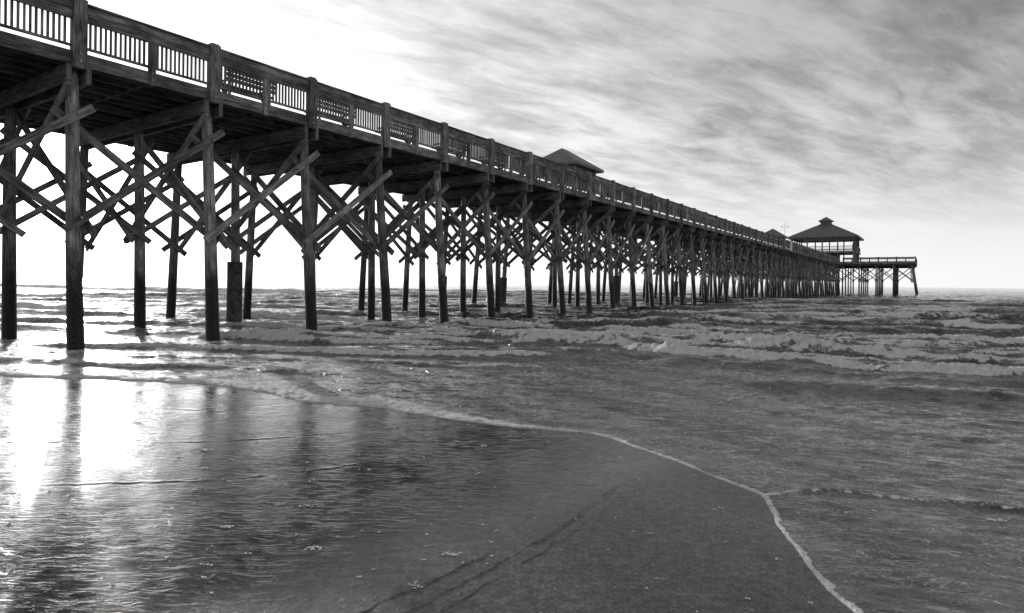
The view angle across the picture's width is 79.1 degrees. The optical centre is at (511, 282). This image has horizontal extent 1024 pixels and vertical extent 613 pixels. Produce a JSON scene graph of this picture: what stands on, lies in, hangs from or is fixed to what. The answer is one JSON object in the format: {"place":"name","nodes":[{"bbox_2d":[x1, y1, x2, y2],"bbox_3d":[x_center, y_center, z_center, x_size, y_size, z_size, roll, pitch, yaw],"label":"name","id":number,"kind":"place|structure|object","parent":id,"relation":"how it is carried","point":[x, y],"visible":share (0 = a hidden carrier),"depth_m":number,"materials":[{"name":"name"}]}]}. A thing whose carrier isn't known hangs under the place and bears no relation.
{"place":"outdoors","nodes":[
{"label":"outdoors","id":0,"kind":"place"},
{"bbox_2d":[0,282,852,612],"bbox_3d":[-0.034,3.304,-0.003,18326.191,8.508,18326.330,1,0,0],"label":"beach sand","id":1,"kind":"structure","parent":0,"point":[86,452],"depth_m":4.07,"materials":[{"name":"grey sand"}]},
{"bbox_2d":[0,408,1006,611],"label":"foam bubbles","id":2,"kind":"object","parent":1,"relation":"on","point":[320,548],"visible":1,"depth_m":3.73},
{"bbox_2d":[0,278,1023,612],"bbox_3d":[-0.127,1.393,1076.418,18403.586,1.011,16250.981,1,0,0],"label":"sea water","id":3,"kind":"structure","parent":0,"point":[824,426],"depth_m":10.01,"materials":[{"name":"grey liquid"}]},
{"bbox_2d":[0,0,917,350],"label":"wooden fishing pier","id":4,"kind":"structure","parent":3,"relation":"in","point":[80,98],"depth_m":20.66,"materials":[{"name":"grey wood"}]},
{"bbox_2d":[221,67,274,104],"bbox_3d":[-7.597,-5.403,17.646,0.620,0.932,1.600,1,0,34],"label":"pier bench","id":5,"kind":"object","parent":4,"relation":"on","point":[225,91],"visible":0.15,"depth_m":17.39,"materials":[{"name":"grey wood"}]},
{"bbox_2d":[304,96,354,125],"bbox_3d":[-5.912,-5.386,20.165,0.620,0.932,1.600,1,0,34],"label":"pier bench","id":6,"kind":"object","parent":4,"relation":"on","point":[319,117],"visible":0.12,"depth_m":20.02,"materials":[{"name":"grey wood"}]},
{"bbox_2d":[375,122,413,144],"bbox_3d":[-4.228,-5.368,22.683,0.620,0.932,1.600,1,0,34],"label":"pier bench","id":7,"kind":"object","parent":4,"relation":"on","point":[405,132],"visible":0.12,"depth_m":22.85,"materials":[{"name":"grey wood"}]},
{"bbox_2d":[432,142,466,158],"bbox_3d":[-2.544,-5.351,25.202,0.620,0.932,1.600,1,0,34],"label":"pier bench","id":8,"kind":"object","parent":4,"relation":"on","point":[454,150],"visible":0.12,"depth_m":25.52,"materials":[{"name":"grey wood"}]},
{"bbox_2d":[478,153,507,169],"bbox_3d":[-0.860,-5.333,27.721,0.620,0.932,1.600,1,0,34],"label":"pier bench","id":9,"kind":"object","parent":4,"relation":"on","point":[496,166],"visible":0.05,"depth_m":27.88,"materials":[{"name":"grey wood"}]},
{"bbox_2d":[543,148,603,194],"bbox_3d":[3.285,-6.627,38.991,3.700,3.578,3.700,1,0,34],"label":"pier shelter","id":10,"kind":"object","parent":4,"relation":"on","point":[567,158],"visible":0.21,"depth_m":37.83,"materials":[{"name":"wood"}]},
{"bbox_2d":[765,229,788,247],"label":"pier shelter","id":11,"kind":"object","parent":4,"relation":"on","point":[776,233],"visible":0.2,"depth_m":90.81,"materials":[{"name":"wood"}]},
{"bbox_2d":[787,217,863,262],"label":"pier pavilion","id":12,"kind":"structure","parent":4,"relation":"on","point":[826,230],"depth_m":136.78,"materials":[{"name":"wood"}]},
{"bbox_2d":[0,0,1023,287],"label":"sky","id":13,"kind":"structure","parent":0,"point":[899,124],"materials":[{"name":"white"}]}
]}

